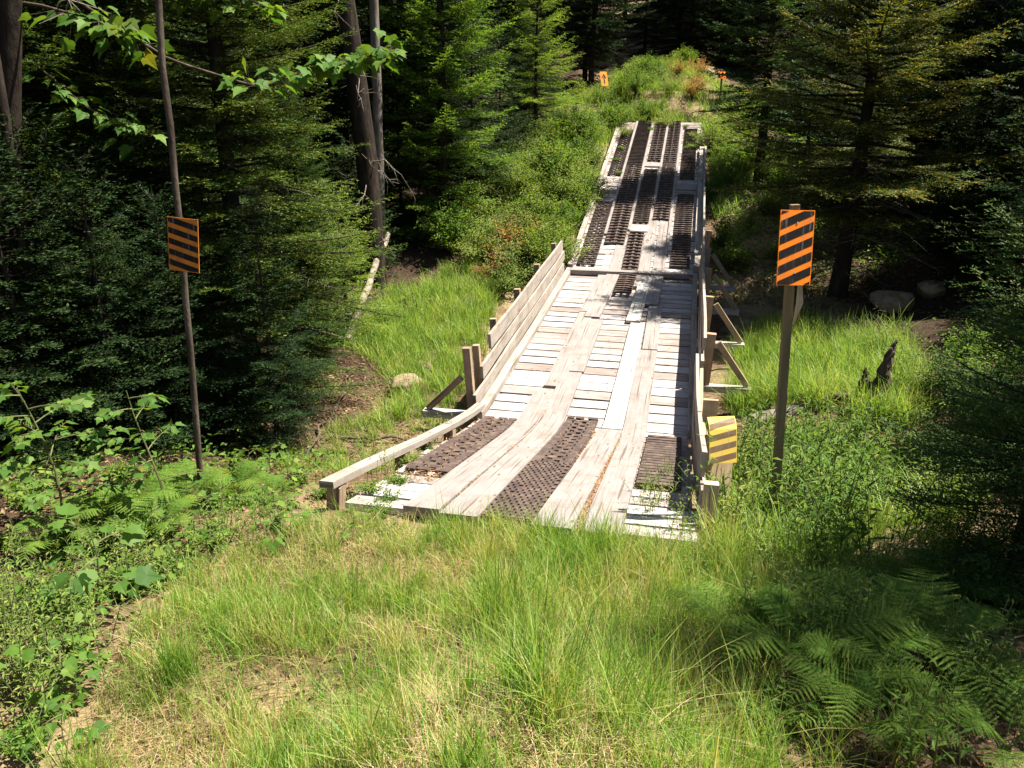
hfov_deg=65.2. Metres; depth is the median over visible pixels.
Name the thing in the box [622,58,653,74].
leafy shrub
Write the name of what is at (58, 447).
broad leaved plant
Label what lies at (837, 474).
leafy weed
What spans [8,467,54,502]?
broad leaved plant
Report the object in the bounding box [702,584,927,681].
fern
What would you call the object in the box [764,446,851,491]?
leafy weed
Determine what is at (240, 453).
broad leaved plant
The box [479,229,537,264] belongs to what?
withered shrub
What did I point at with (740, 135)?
fern
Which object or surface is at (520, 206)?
leafy shrub
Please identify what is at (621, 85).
leafy shrub
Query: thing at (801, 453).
leafy weed
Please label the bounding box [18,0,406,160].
maple tree
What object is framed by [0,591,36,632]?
leafy weed
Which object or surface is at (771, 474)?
leafy weed
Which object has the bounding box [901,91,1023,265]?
young spruce
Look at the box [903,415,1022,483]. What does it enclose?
leafy shrub
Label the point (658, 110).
leafy shrub
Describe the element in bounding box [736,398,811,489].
leafy weed
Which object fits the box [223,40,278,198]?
young spruce
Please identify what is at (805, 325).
leafy shrub
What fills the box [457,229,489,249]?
leafy shrub
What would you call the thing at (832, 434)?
leafy weed
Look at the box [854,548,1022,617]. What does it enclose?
fern
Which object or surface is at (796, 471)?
leafy weed
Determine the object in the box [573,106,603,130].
leafy shrub
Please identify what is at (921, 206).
young spruce
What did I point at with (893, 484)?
leafy weed
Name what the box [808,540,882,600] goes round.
leafy weed
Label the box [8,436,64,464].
plant
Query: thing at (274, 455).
broad leaved plant
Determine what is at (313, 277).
spruce tree
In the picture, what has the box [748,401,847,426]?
fallen log
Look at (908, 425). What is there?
leafy shrub
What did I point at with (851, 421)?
leafy weed
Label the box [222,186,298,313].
young spruce
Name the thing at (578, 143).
leafy shrub
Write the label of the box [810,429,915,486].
leafy weed
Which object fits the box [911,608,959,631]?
plant
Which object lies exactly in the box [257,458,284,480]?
broad leaved plant
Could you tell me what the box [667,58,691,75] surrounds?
withered shrub
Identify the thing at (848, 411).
leafy weed
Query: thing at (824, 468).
fern
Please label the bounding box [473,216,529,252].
withered shrub
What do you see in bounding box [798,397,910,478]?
leafy weed
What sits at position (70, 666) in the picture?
broad leaved plant
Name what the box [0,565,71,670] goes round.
leafy weed
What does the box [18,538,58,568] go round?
broad leaved plant
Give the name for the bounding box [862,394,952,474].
leafy weed
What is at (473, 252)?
leafy shrub
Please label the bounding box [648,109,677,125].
leafy shrub
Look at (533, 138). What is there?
leafy shrub
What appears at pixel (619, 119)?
leafy shrub
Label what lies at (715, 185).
leafy shrub
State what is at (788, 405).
leafy weed
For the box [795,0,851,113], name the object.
young spruce
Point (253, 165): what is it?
young spruce
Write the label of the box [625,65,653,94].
leafy shrub
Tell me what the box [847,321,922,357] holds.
leafy shrub
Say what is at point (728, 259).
leafy shrub
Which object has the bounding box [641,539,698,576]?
leafy weed
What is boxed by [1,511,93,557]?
fern
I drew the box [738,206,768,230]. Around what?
leafy shrub
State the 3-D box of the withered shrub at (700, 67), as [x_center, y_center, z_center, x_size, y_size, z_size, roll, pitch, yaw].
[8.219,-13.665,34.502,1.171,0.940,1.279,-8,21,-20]
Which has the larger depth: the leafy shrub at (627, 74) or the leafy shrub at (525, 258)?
the leafy shrub at (627, 74)
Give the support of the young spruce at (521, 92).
on the ground at (414, 258)
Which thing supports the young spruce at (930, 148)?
on the ground at (414, 258)
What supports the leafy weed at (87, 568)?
on the ground at (414, 258)
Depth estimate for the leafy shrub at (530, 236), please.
18.36 m
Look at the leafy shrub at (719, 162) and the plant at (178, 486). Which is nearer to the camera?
the plant at (178, 486)
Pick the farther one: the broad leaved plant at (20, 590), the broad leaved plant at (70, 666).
the broad leaved plant at (20, 590)
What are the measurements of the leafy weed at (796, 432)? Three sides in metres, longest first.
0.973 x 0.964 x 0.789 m
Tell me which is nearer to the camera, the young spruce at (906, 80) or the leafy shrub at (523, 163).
the leafy shrub at (523, 163)
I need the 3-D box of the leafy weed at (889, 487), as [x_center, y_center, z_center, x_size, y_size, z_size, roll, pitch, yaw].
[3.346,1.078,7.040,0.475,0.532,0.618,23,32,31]
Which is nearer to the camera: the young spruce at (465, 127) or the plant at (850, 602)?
the plant at (850, 602)
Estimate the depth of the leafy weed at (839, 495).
6.69 m
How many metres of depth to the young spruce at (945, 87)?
26.19 m
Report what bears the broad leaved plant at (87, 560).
on the ground at (414, 258)
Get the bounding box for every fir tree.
[298,183,406,340]
[346,0,537,250]
[485,0,590,147]
[869,109,1023,618]
[933,49,1023,480]
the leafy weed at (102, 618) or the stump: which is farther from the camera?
the stump
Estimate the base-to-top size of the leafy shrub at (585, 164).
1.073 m
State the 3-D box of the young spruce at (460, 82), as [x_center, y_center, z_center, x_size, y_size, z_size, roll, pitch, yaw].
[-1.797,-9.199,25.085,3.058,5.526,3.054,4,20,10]
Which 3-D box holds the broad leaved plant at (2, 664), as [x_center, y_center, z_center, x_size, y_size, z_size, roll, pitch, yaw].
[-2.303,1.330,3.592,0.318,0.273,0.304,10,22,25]
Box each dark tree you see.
[0,0,22,423]
[0,0,110,436]
[37,2,158,335]
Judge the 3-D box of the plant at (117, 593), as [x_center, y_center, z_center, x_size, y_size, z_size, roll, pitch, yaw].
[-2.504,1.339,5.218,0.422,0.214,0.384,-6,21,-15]
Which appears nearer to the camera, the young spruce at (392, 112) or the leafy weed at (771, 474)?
the leafy weed at (771, 474)
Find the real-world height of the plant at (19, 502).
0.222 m
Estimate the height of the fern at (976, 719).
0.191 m
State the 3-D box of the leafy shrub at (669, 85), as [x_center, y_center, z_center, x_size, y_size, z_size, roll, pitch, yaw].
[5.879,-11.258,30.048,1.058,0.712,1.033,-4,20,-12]
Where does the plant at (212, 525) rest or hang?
on the ground at (414, 258)
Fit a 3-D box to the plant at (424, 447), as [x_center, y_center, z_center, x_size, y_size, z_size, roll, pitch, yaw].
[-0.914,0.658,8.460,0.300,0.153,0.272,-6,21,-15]
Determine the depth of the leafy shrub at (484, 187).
21.25 m
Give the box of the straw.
[28,500,844,767]
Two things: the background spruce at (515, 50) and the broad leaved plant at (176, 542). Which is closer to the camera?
the broad leaved plant at (176, 542)
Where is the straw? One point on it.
(139, 731)
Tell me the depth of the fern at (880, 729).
3.31 m
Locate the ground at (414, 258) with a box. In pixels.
[0,0,1023,767]
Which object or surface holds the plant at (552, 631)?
on the ground at (414, 258)
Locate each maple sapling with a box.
[0,380,152,548]
[39,503,163,615]
[87,390,230,514]
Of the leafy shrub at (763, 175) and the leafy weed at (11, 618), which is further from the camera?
the leafy shrub at (763, 175)
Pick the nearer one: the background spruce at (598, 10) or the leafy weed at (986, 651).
the leafy weed at (986, 651)
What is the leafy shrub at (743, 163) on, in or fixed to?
on the ground at (414, 258)
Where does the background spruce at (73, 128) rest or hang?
on the ground at (414, 258)
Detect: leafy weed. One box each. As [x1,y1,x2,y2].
[0,524,30,638]
[0,533,23,600]
[0,541,51,607]
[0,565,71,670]
[0,570,57,645]
[0,575,113,673]
[0,577,38,653]
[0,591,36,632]
[0,615,59,726]
[0,625,53,697]
[0,628,47,696]
[1,517,44,590]
[3,602,65,673]
[8,569,102,630]
[14,591,95,667]
[26,582,155,698]
[41,561,135,655]
[42,519,118,605]
[45,545,115,581]
[51,506,118,574]
[90,495,157,561]
[97,525,169,566]
[107,515,170,602]
[118,518,168,562]
[129,495,178,555]
[131,514,199,591]
[135,544,178,567]
[198,471,260,531]
[200,504,247,543]
[203,491,263,554]
[236,484,283,527]
[247,478,291,516]
[265,489,318,531]
[309,504,326,521]
[364,435,398,481]
[421,407,455,443]
[497,240,528,270]
[514,182,552,209]
[515,215,558,239]
[518,230,545,280]
[538,163,570,201]
[566,189,590,219]
[621,478,666,514]
[630,524,678,564]
[636,473,652,490]
[639,455,680,504]
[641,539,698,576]
[660,448,684,477]
[661,483,704,536]
[667,516,709,576]
[678,460,770,532]
[680,447,769,541]
[681,540,719,571]
[692,415,827,529]
[693,462,780,529]
[694,528,736,572]
[726,404,793,462]
[731,440,772,485]
[733,444,754,478]
[735,415,820,482]
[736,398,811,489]
[736,564,837,639]
[737,396,826,452]
[737,409,789,461]
[737,410,800,486]
[737,561,800,621]
[738,398,817,445]
[738,433,800,476]
[741,399,829,474]
[741,461,789,498]
[747,388,827,479]
[747,508,834,572]
[755,429,858,503]
[757,426,888,533]
[757,427,851,524]
[761,420,886,545]
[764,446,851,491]
[764,535,838,605]
[767,402,831,444]
[769,415,828,464]
[770,412,865,480]
[772,420,903,524]
[772,447,876,574]
[774,417,849,460]
[782,425,905,514]
[784,446,872,536]
[784,460,871,501]
[784,577,870,639]
[785,444,949,578]
[785,448,878,493]
[786,416,825,457]
[786,473,869,571]
[787,414,867,460]
[790,392,863,440]
[795,387,875,471]
[796,452,902,516]
[796,453,888,509]
[796,455,919,568]
[797,410,869,474]
[798,389,871,443]
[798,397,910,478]
[799,491,875,561]
[800,544,851,602]
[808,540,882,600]
[809,442,886,531]
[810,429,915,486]
[812,386,917,479]
[814,563,888,604]
[822,414,884,447]
[823,441,930,525]
[823,468,876,524]
[824,404,893,488]
[824,440,903,490]
[826,561,912,630]
[835,448,925,505]
[839,402,866,419]
[843,417,934,483]
[846,393,899,448]
[850,631,985,767]
[857,459,930,525]
[859,455,901,509]
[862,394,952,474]
[862,415,922,482]
[864,465,913,515]
[880,635,961,721]
[902,536,964,614]
[904,564,950,608]
[913,606,987,689]
[917,480,977,541]
[920,595,1023,707]
[927,583,972,612]
[930,466,991,513]
[932,606,1014,696]
[935,591,1004,642]
[936,475,1018,546]
[941,596,1014,685]
[942,475,1014,566]
[968,611,1023,702]
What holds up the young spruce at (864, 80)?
on the ground at (414, 258)
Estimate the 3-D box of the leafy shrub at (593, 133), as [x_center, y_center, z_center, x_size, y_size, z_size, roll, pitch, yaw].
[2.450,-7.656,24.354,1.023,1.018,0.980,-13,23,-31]
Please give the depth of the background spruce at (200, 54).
18.80 m
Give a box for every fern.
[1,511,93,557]
[49,490,136,537]
[74,466,183,520]
[99,489,194,542]
[147,459,231,512]
[204,459,272,496]
[238,474,298,508]
[662,579,820,682]
[682,140,730,154]
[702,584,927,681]
[718,131,757,138]
[720,150,769,160]
[730,470,784,495]
[734,481,810,508]
[735,146,780,153]
[737,432,883,465]
[743,153,776,161]
[758,447,917,487]
[784,620,948,727]
[784,655,970,751]
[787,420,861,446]
[795,562,976,676]
[797,458,874,522]
[846,445,933,488]
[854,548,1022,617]
[867,565,1023,707]
[941,663,1023,767]
[961,566,1023,635]
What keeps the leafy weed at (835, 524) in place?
on the ground at (414, 258)
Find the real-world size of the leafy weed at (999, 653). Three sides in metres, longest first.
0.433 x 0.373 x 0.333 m
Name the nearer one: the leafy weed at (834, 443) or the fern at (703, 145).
the leafy weed at (834, 443)
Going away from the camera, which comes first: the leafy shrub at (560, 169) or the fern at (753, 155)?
the leafy shrub at (560, 169)
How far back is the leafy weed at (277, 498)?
6.08 m
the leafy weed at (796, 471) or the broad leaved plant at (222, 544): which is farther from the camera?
the leafy weed at (796, 471)
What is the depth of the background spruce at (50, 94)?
12.52 m
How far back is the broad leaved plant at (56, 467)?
7.46 m
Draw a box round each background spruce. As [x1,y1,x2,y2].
[22,0,271,244]
[22,4,144,243]
[23,23,156,205]
[61,1,277,279]
[84,0,308,196]
[164,3,300,122]
[196,0,345,145]
[234,3,338,94]
[243,0,418,227]
[250,0,494,167]
[258,0,308,48]
[288,0,362,111]
[293,0,384,143]
[334,0,433,153]
[368,0,523,170]
[384,1,497,100]
[470,0,570,146]
[476,0,599,86]
[478,0,567,60]
[540,0,629,89]
[544,0,655,90]
[566,0,632,34]
[598,3,644,23]
[602,0,687,63]
[648,0,744,63]
[649,0,710,58]
[673,0,765,70]
[706,0,791,78]
[710,0,790,62]
[764,0,830,92]
[775,0,861,91]
[798,0,934,113]
[810,0,974,124]
[839,0,906,71]
[873,0,1023,221]
[879,0,1023,200]
[902,0,993,92]
[920,0,1014,106]
[931,0,1023,262]
[953,3,1019,55]
[981,19,1023,120]
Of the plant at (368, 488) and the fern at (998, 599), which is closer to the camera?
the fern at (998, 599)
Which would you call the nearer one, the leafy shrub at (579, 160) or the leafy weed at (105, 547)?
the leafy weed at (105, 547)
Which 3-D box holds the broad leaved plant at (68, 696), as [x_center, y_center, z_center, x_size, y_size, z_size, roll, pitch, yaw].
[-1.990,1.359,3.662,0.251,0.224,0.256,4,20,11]
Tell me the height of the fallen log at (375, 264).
1.251 m
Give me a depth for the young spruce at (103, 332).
8.45 m
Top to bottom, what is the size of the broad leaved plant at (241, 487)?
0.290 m
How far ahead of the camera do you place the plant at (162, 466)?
8.39 m
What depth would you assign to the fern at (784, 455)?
8.15 m
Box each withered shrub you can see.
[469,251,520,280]
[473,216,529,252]
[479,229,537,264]
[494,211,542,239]
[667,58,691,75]
[680,72,709,98]
[681,72,709,86]
[684,57,706,70]
[688,57,710,74]
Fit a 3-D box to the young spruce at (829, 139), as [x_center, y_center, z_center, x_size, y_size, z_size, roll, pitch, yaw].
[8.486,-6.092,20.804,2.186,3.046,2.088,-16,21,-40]
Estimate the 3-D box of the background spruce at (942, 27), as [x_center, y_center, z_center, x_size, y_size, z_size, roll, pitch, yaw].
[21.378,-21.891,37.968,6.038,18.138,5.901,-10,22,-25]
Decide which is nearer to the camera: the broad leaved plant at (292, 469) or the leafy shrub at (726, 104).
the broad leaved plant at (292, 469)
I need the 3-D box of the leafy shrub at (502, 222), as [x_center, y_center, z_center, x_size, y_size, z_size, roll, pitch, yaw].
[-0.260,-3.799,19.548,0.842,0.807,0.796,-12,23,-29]
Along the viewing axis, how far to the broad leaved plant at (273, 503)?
5.76 m
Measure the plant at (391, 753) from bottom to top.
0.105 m
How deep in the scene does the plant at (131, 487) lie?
7.71 m
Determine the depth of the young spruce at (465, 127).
26.81 m
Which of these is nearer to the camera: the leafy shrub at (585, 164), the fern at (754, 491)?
the fern at (754, 491)
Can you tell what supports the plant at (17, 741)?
on the ground at (414, 258)
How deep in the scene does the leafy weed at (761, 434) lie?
9.11 m
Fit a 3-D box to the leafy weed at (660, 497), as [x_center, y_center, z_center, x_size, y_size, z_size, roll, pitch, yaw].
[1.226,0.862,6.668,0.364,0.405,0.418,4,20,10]
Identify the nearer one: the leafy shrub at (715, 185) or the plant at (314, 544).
the plant at (314, 544)
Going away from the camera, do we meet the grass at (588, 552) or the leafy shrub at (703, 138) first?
the grass at (588, 552)
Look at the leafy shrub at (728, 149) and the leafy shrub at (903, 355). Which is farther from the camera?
the leafy shrub at (728, 149)
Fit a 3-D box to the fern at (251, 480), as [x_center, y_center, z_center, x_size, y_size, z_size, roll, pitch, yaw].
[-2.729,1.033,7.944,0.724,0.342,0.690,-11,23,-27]
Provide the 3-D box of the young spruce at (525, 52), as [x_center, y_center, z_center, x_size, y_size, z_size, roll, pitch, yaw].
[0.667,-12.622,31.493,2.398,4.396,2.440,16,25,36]
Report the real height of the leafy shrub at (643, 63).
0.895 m
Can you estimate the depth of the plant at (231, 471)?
8.49 m
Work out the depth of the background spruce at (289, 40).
29.02 m
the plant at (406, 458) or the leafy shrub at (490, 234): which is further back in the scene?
the leafy shrub at (490, 234)
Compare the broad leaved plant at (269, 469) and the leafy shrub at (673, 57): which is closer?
the broad leaved plant at (269, 469)
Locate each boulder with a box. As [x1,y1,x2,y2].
[388,373,423,396]
[419,360,432,372]
[870,290,914,313]
[917,280,945,299]
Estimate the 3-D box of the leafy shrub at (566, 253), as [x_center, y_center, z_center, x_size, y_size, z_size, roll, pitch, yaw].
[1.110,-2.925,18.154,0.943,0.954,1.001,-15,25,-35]
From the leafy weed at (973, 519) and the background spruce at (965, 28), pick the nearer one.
the leafy weed at (973, 519)
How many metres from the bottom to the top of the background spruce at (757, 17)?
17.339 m
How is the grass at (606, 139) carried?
on the ground at (414, 258)
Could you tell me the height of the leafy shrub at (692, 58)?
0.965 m
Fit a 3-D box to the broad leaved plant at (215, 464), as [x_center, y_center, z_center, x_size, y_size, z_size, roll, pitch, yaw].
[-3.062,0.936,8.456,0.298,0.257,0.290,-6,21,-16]
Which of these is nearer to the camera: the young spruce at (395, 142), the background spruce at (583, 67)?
the young spruce at (395, 142)
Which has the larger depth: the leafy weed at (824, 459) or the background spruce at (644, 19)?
the background spruce at (644, 19)
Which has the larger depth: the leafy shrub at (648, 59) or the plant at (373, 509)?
the leafy shrub at (648, 59)
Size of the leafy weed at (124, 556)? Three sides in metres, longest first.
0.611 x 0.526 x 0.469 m
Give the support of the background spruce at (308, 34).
on the ground at (414, 258)
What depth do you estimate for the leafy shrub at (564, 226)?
18.93 m
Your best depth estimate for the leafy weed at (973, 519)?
5.44 m
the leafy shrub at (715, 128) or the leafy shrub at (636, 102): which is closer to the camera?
the leafy shrub at (715, 128)
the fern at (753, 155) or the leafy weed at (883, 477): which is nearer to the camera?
the leafy weed at (883, 477)
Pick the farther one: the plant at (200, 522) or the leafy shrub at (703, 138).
the leafy shrub at (703, 138)
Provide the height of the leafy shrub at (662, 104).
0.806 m
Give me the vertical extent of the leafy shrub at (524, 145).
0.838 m
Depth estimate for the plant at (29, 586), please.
4.89 m
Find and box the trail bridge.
[319,121,750,547]
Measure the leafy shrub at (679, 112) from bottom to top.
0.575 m
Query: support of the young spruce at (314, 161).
on the ground at (414, 258)
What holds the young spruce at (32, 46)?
on the ground at (414, 258)
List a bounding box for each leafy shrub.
[414,192,480,251]
[423,200,476,253]
[441,226,504,266]
[447,199,512,233]
[451,178,511,218]
[451,217,510,254]
[457,190,499,227]
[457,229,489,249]
[459,170,506,200]
[468,223,502,255]
[472,263,526,295]
[480,238,545,287]
[481,161,518,194]
[487,139,534,168]
[487,214,518,238]
[488,137,521,177]
[491,153,549,193]
[497,213,537,242]
[499,153,538,174]
[500,183,576,216]
[500,199,547,225]
[501,230,529,264]
[502,222,569,266]
[504,147,548,179]
[504,152,544,177]
[504,213,556,240]
[508,227,541,264]
[510,115,558,150]
[512,164,551,192]
[512,184,560,218]
[513,139,546,160]
[513,194,577,229]
[513,213,594,253]
[513,217,581,256]
[516,133,558,162]
[517,169,564,199]
[519,230,573,273]
[522,138,576,184]
[523,118,574,145]
[526,133,584,181]
[526,162,583,199]
[529,231,592,273]
[533,195,583,231]
[541,214,578,237]
[542,112,582,145]
[544,153,572,182]
[544,235,580,269]
[551,106,586,135]
[551,128,589,163]
[552,95,593,131]
[554,175,611,215]
[556,193,594,229]
[559,174,599,210]
[560,156,604,191]
[562,146,593,183]
[564,80,592,103]
[567,107,610,134]
[567,163,614,192]
[568,81,598,101]
[569,139,605,164]
[570,109,604,137]
[572,165,607,203]
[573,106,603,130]
[573,152,602,182]
[575,115,610,144]
[576,135,610,167]
[585,79,611,103]
[586,104,614,127]
[597,96,634,131]
[600,99,633,125]
[601,84,615,102]
[602,64,622,85]
[604,96,628,115]
[609,71,631,98]
[613,123,632,136]
[615,67,636,91]
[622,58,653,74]
[622,93,653,113]
[623,109,649,121]
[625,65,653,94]
[631,52,656,69]
[634,96,657,120]
[637,59,654,72]
[639,101,664,119]
[640,65,666,89]
[647,96,669,116]
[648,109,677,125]
[650,56,670,74]
[653,62,674,81]
[654,53,684,74]
[655,74,679,92]
[658,51,684,64]
[666,106,687,119]
[667,74,692,89]
[670,44,693,62]
[679,47,698,61]
[682,108,709,122]
[686,122,735,152]
[688,215,741,251]
[689,114,739,142]
[690,123,738,151]
[702,173,728,198]
[703,128,754,152]
[704,100,737,121]
[707,158,746,188]
[709,137,739,161]
[709,208,758,254]
[709,232,758,270]
[711,154,736,172]
[715,149,732,172]
[716,112,757,138]
[717,92,761,118]
[719,145,755,178]
[722,237,760,271]
[727,126,786,154]
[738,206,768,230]
[743,176,797,214]
[750,152,793,180]
[751,192,784,209]
[753,309,780,326]
[754,154,801,195]
[754,232,778,260]
[776,202,827,244]
[780,316,825,339]
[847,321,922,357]
[863,424,969,480]
[865,411,946,463]
[880,342,938,380]
[892,449,951,482]
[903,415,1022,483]
[904,358,950,393]
[907,455,997,509]
[917,340,991,397]
[936,359,1021,426]
[937,320,1005,364]
[958,337,1023,389]
[960,381,1023,452]
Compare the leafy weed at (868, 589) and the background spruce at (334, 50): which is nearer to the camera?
the leafy weed at (868, 589)
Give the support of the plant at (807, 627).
on the ground at (414, 258)
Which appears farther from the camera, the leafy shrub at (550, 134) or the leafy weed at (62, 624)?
the leafy shrub at (550, 134)
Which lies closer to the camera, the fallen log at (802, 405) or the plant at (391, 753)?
the plant at (391, 753)
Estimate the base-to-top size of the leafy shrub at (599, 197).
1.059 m
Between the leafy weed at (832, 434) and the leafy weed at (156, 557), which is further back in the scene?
the leafy weed at (832, 434)
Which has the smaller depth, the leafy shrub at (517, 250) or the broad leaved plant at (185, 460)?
the broad leaved plant at (185, 460)
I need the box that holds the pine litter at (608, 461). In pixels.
[360,127,701,532]
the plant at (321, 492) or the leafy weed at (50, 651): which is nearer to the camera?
the leafy weed at (50, 651)
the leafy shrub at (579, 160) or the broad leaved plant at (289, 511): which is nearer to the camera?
the broad leaved plant at (289, 511)
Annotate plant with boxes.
[0,472,55,497]
[0,483,28,509]
[0,526,22,548]
[0,565,79,608]
[0,568,73,626]
[0,570,37,600]
[0,636,108,718]
[0,658,27,699]
[0,703,63,763]
[3,480,59,512]
[7,572,54,605]
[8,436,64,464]
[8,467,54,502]
[16,580,41,603]
[17,463,49,487]
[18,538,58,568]
[19,694,112,759]
[20,466,62,488]
[22,611,96,670]
[26,583,111,626]
[27,456,68,484]
[32,668,89,721]
[33,438,67,459]
[40,502,100,544]
[42,522,112,556]
[42,624,87,650]
[45,559,91,590]
[45,650,113,706]
[55,523,121,552]
[57,538,110,583]
[60,594,110,627]
[65,577,109,602]
[69,440,95,452]
[91,553,134,591]
[95,573,134,605]
[99,572,159,602]
[100,458,140,478]
[103,543,168,584]
[109,476,144,494]
[111,555,184,595]
[131,542,192,565]
[139,508,185,542]
[140,503,184,536]
[148,457,191,481]
[150,562,185,589]
[155,547,213,582]
[157,476,193,492]
[162,528,201,556]
[163,457,192,485]
[174,512,238,549]
[175,487,219,517]
[179,521,210,546]
[181,520,222,555]
[190,488,229,510]
[193,490,241,516]
[198,530,234,551]
[203,461,234,479]
[208,460,234,480]
[217,494,255,514]
[223,459,254,484]
[225,453,252,470]
[226,485,285,510]
[229,445,270,473]
[229,472,267,494]
[236,463,265,477]
[248,487,302,530]
[249,500,310,554]
[256,442,287,462]
[256,500,286,517]
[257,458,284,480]
[272,457,302,480]
[274,476,314,509]
[280,468,313,485]
[280,506,314,522]
[304,537,331,553]
[306,485,326,497]
[307,524,331,540]
[319,529,346,550]
[336,509,370,531]
[340,524,365,541]
[346,486,353,500]
[349,478,385,496]
[355,721,415,767]
[361,499,396,519]
[368,516,405,537]
[374,487,402,502]
[383,469,411,485]
[396,452,424,465]
[416,438,438,451]
[519,616,567,646]
[685,562,710,579]
[719,666,828,739]
[789,605,885,664]
[794,581,891,642]
[838,653,908,684]
[853,648,916,694]
[876,501,912,525]
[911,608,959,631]
[933,468,991,490]
[956,631,1022,678]
[1010,609,1023,632]
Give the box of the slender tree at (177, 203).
[155,0,205,503]
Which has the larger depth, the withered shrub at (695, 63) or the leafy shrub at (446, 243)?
the withered shrub at (695, 63)
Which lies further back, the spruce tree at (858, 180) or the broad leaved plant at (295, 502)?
the spruce tree at (858, 180)
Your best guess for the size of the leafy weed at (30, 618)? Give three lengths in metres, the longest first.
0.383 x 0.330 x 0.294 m
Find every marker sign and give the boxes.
[167,216,199,272]
[600,72,607,101]
[707,416,736,463]
[718,71,725,93]
[768,204,814,530]
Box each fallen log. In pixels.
[343,232,389,342]
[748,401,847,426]
[770,392,853,408]
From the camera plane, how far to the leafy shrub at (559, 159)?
21.13 m
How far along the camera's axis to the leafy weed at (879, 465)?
7.69 m
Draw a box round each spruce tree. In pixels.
[0,0,197,426]
[22,0,259,422]
[55,0,413,431]
[251,64,366,369]
[691,0,841,183]
[703,0,1023,314]
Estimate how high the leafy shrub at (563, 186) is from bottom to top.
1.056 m
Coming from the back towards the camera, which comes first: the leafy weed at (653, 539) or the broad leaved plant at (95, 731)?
the leafy weed at (653, 539)
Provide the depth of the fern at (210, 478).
7.72 m
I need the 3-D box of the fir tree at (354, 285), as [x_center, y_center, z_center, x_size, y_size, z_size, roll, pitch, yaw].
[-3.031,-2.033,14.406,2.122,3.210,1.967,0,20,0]
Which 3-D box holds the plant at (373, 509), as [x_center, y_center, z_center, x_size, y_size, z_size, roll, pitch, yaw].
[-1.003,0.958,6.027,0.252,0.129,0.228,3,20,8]
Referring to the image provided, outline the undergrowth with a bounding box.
[0,77,1023,522]
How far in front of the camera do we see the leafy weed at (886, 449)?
8.38 m
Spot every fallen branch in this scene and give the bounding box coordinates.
[218,422,399,448]
[300,402,379,435]
[302,392,345,464]
[330,435,441,442]
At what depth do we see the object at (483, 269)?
17.59 m
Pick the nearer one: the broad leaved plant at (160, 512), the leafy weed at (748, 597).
the leafy weed at (748, 597)
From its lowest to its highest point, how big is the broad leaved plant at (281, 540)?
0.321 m
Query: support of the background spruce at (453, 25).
on the ground at (414, 258)
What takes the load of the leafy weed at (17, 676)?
on the ground at (414, 258)
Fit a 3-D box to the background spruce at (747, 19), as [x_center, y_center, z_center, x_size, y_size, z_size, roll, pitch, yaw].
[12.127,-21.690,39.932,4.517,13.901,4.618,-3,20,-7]
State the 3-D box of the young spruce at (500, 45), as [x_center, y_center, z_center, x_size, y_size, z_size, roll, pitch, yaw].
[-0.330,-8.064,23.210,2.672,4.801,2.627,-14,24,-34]
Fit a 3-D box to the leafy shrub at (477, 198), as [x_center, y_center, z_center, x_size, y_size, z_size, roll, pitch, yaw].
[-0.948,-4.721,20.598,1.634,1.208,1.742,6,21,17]
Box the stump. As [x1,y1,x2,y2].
[856,340,897,420]
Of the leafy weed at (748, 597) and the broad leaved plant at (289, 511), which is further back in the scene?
the broad leaved plant at (289, 511)
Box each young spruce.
[0,100,195,467]
[0,111,157,464]
[5,136,212,464]
[22,2,187,326]
[97,181,258,447]
[147,93,270,323]
[177,111,245,276]
[191,198,345,462]
[203,22,333,259]
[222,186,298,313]
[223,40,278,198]
[229,15,273,156]
[234,125,281,219]
[253,33,313,143]
[267,39,349,199]
[275,20,352,148]
[295,50,340,168]
[299,132,330,195]
[300,87,358,221]
[316,133,402,289]
[345,110,403,203]
[347,32,421,153]
[351,57,450,240]
[383,93,418,180]
[409,43,491,178]
[412,0,503,161]
[417,1,528,207]
[420,32,495,142]
[421,62,496,155]
[451,15,543,178]
[462,29,505,125]
[501,64,539,145]
[503,5,554,104]
[520,28,570,131]
[771,57,814,138]
[772,16,843,156]
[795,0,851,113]
[796,92,870,204]
[799,59,883,175]
[816,112,898,226]
[817,8,860,90]
[819,0,915,147]
[848,48,911,144]
[879,64,955,187]
[882,4,932,143]
[893,94,964,223]
[900,99,1021,257]
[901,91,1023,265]
[911,94,947,156]
[912,29,967,152]
[919,106,1023,312]
[947,48,1022,172]
[992,84,1023,171]
[1002,83,1023,212]
[1004,213,1023,286]
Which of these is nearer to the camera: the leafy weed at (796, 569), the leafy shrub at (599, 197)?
the leafy weed at (796, 569)
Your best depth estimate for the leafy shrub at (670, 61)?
34.64 m
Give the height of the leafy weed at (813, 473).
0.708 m
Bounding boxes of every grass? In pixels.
[14,480,1023,767]
[256,253,991,599]
[496,58,758,267]
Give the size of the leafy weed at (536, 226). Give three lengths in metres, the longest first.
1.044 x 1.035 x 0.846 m
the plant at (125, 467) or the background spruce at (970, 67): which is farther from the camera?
the background spruce at (970, 67)
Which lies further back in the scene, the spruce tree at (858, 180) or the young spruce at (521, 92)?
the young spruce at (521, 92)
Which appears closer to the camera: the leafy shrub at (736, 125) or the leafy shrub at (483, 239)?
the leafy shrub at (483, 239)
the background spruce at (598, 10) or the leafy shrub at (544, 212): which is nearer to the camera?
the leafy shrub at (544, 212)
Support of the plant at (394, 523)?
on the ground at (414, 258)
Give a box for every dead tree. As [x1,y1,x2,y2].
[332,0,414,287]
[360,0,386,260]
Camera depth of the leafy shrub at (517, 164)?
22.29 m
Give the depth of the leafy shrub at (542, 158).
21.20 m

